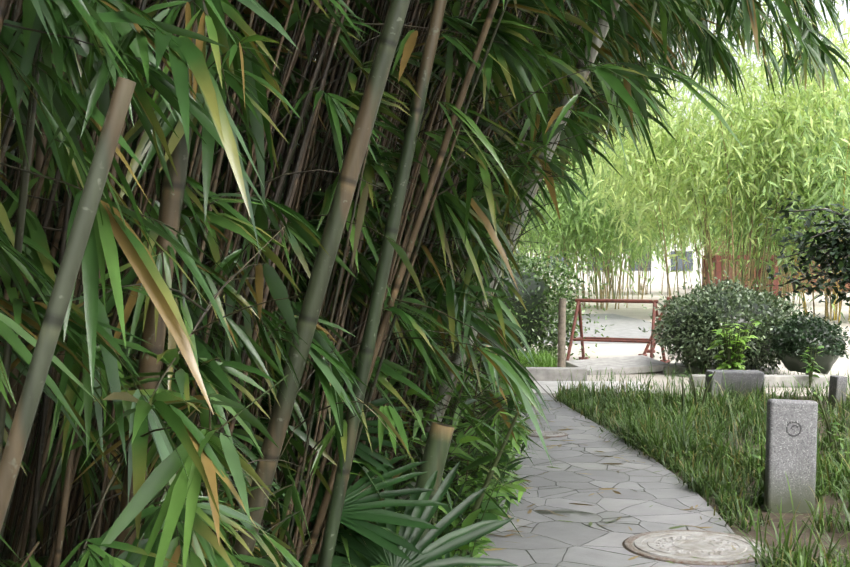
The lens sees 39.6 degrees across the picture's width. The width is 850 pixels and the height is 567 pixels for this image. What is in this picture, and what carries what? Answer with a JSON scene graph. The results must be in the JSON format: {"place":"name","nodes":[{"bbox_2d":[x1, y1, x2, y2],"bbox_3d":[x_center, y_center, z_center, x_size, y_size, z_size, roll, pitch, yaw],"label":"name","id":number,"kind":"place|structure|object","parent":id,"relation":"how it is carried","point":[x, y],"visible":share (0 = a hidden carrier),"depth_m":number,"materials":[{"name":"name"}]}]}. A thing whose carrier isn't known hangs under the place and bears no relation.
{"place":"outdoors","nodes":[
{"label":"outdoors","id":0,"kind":"place"},
{"bbox_2d":[0,396,849,566],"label":"planting soil","id":1,"kind":"structure","parent":0,"point":[788,517],"depth_m":6.52,"materials":[{"name":"brown soil"}]},
{"bbox_2d":[238,223,544,566],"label":"undergrowth","id":2,"kind":"object","parent":1,"relation":"on","point":[410,519],"visible":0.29,"depth_m":3.92,"materials":[{"name":"green leaf"}]},
{"bbox_2d":[0,0,839,566],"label":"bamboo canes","id":3,"kind":"object","parent":1,"relation":"on","point":[368,342],"visible":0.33,"depth_m":3.46,"materials":[{"name":"green plant"}]},
{"bbox_2d":[0,0,849,566],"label":"bamboo leaves","id":4,"kind":"object","parent":3,"relation":"attached to","point":[118,30],"visible":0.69,"depth_m":2.95,"materials":[{"name":"green plant"}]},
{"bbox_2d":[509,345,849,566],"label":"grass","id":5,"kind":"structure","parent":1,"relation":"on","point":[678,429],"depth_m":8.64,"materials":[{"name":"green plant"}]},
{"bbox_2d":[704,370,721,398],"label":"stone block","id":6,"kind":"structure","parent":1,"relation":"on","point":[717,376],"depth_m":11.96,"materials":[{"name":"stone"}]},
{"bbox_2d":[716,370,764,400],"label":"kerb block","id":7,"kind":"structure","parent":1,"relation":"on","point":[750,377],"depth_m":12.27,"materials":[{"name":"stone"}]},
{"bbox_2d":[764,399,817,513],"bbox_3d":[2.098,0.999,6.772,0.270,0.660,0.112,2,-1,4],"label":"stone marker","id":8,"kind":"object","parent":1,"relation":"on","point":[791,438],"visible":0.94,"depth_m":6.72,"materials":[{"name":"stone"}]},
{"bbox_2d":[759,192,849,309],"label":"dark tree","id":9,"kind":"object","parent":1,"relation":"on","point":[838,250],"visible":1,"depth_m":11.30,"materials":[{"name":"green plant"}]},
{"bbox_2d":[828,375,846,410],"bbox_3d":[3.997,1.065,11.443,0.120,0.340,0.120,3,3,-20],"label":"stone post","id":10,"kind":"object","parent":1,"relation":"on","point":[837,386],"visible":0.65,"depth_m":11.39,"materials":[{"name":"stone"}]},
{"bbox_2d":[291,225,849,291],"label":"building","id":11,"kind":"structure","parent":0,"point":[659,279],"depth_m":84.56,"materials":[{"name":"paint"}]},
{"bbox_2d":[315,0,849,155],"label":"sky","id":12,"kind":"structure","parent":0,"point":[843,14],"materials":[{"name":"white"}]},
{"bbox_2d":[466,395,759,566],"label":"flagstone path","id":13,"kind":"structure","parent":0,"point":[578,541],"depth_m":6.89,"materials":[{"name":"grey stone"}]},
{"bbox_2d":[525,431,567,437],"bbox_3d":[0.996,1.235,9.700,0.362,0.010,0.362,0,1,-2],"label":"stone","id":14,"kind":"object","parent":13,"relation":"on","point":[552,434],"visible":0.71,"depth_m":9.64,"materials":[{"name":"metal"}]},
{"bbox_2d":[483,400,735,563],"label":"leaf litter","id":15,"kind":"object","parent":13,"relation":"on","point":[591,523],"visible":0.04,"depth_m":6.70,"materials":[{"name":"plant"}]},
{"bbox_2d":[622,530,772,564],"bbox_3d":[1.341,1.295,5.830,0.724,0.010,0.724,0,1,-2],"label":"manhole cover","id":16,"kind":"object","parent":13,"relation":"on","point":[682,546],"visible":0.96,"depth_m":5.79,"materials":[{"name":"metal"}]},
{"bbox_2d":[520,285,849,396],"bbox_3d":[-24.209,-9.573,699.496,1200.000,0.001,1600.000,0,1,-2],"label":"ground","id":17,"kind":"structure","parent":0,"point":[841,366],"depth_m":21.00,"materials":[{"name":"concrete"}]},
{"bbox_2d":[489,243,610,359],"bbox_3d":[0.165,0.380,17.610,5.296,2.156,1.668,0,1,-2],"label":"hedge","id":18,"kind":"object","parent":17,"relation":"on","point":[536,320],"visible":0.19,"depth_m":17.32,"materials":[{"name":"green plant"}]},
{"bbox_2d":[522,367,586,380],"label":"kerb","id":19,"kind":"structure","parent":17,"relation":"on","point":[547,373],"depth_m":14.29,"materials":[{"name":"concrete"}]},
{"bbox_2d":[557,298,565,366],"bbox_3d":[1.780,0.683,15.363,0.113,0.981,0.105,0,1,-2],"label":"wooden post","id":20,"kind":"object","parent":17,"relation":"on","point":[562,334],"visible":0.9,"depth_m":15.32,"materials":[{"name":"brown wood"}]},
{"bbox_2d":[532,381,654,395],"bbox_3d":[1.379,1.185,13.355,2.300,0.040,1.300,0,1,2],"label":"landing","id":21,"kind":"object","parent":17,"relation":"on","point":[552,385],"visible":0.19,"depth_m":13.47,"materials":[{"name":"concrete"}]},
{"bbox_2d":[537,314,671,343],"bbox_3d":[-0.564,0.979,27.495,12.500,0.001,13.000,0,1,-2],"label":"asphalt strip","id":22,"kind":"object","parent":17,"relation":"on","point":[621,326],"visible":0.12,"depth_m":26.64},
{"bbox_2d":[566,355,669,374],"bbox_3d":[2.548,1.094,15.696,1.150,0.091,0.850,-3,6,-14],"label":"tilted slab","id":23,"kind":"object","parent":17,"relation":"on","point":[628,364],"visible":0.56,"depth_m":15.50,"materials":[{"name":"concrete"}]},
{"bbox_2d":[566,299,669,362],"bbox_3d":[2.736,0.691,16.898,1.340,0.936,0.880,0,1,26],"label":"bar frame","id":24,"kind":"object","parent":17,"relation":"on","point":[611,339],"visible":0.71,"depth_m":16.90,"materials":[{"name":"red paint"}]},
{"bbox_2d":[638,296,676,355],"bbox_3d":[3.853,0.667,18.437,0.880,0.936,1.120,0,1,18],"label":"bar frame","id":25,"kind":"object","parent":17,"relation":"on","point":[646,350],"visible":0.19,"depth_m":18.05,"materials":[{"name":"red paint"}]},
{"bbox_2d":[513,46,849,322],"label":"bamboo canes","id":26,"kind":"object","parent":17,"relation":"on","point":[711,274],"visible":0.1,"depth_m":31.71,"materials":[{"name":"plant"}]},
{"bbox_2d":[320,0,849,322],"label":"bamboo leaves","id":27,"kind":"object","parent":26,"relation":"attached to","point":[813,180],"visible":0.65,"depth_m":29.72,"materials":[{"name":"green plant"}]},
{"bbox_2d":[661,363,720,373],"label":"soil","id":28,"kind":"structure","parent":17,"relation":"on","point":[679,366],"depth_m":15.36,"materials":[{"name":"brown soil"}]},
{"bbox_2d":[638,271,811,374],"bbox_3d":[3.916,0.522,15.333,2.070,1.396,2.075,1,1,30],"label":"round bush","id":29,"kind":"object","parent":17,"relation":"on","point":[689,326],"visible":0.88,"depth_m":14.91,"materials":[{"name":"green plant"}]},
{"bbox_2d":[702,255,786,305],"bbox_3d":[10.869,-0.089,40.385,2.350,1.740,2.000,0,1,-2],"label":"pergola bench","id":30,"kind":"object","parent":17,"relation":"on","point":[716,259],"visible":0.23,"depth_m":39.53,"materials":[{"name":"red paint"}]},
{"bbox_2d":[689,374,826,387],"bbox_3d":[3.867,1.134,13.742,1.550,0.130,0.200,0,1,3],"label":"long kerb","id":31,"kind":"object","parent":17,"relation":"on","point":[781,379],"visible":0.46,"depth_m":13.63,"materials":[{"name":"concrete"}]},
{"bbox_2d":[742,367,777,373],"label":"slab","id":32,"kind":"structure","parent":17,"relation":"on","point":[771,370],"depth_m":15.35,"materials":[{"name":"concrete"}]},
{"bbox_2d":[707,318,824,387],"bbox_3d":[3.833,0.794,13.294,1.565,0.831,0.472,0,1,-26],"label":"plant","id":33,"kind":"object","parent":17,"relation":"on","point":[733,349],"visible":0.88,"depth_m":13.08,"materials":[{"name":"green leaf"}]},
{"bbox_2d":[766,308,849,374],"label":"bush","id":34,"kind":"object","parent":17,"relation":"on","point":[796,339],"visible":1,"depth_m":14.25,"materials":[{"name":"green plant"}]}
]}

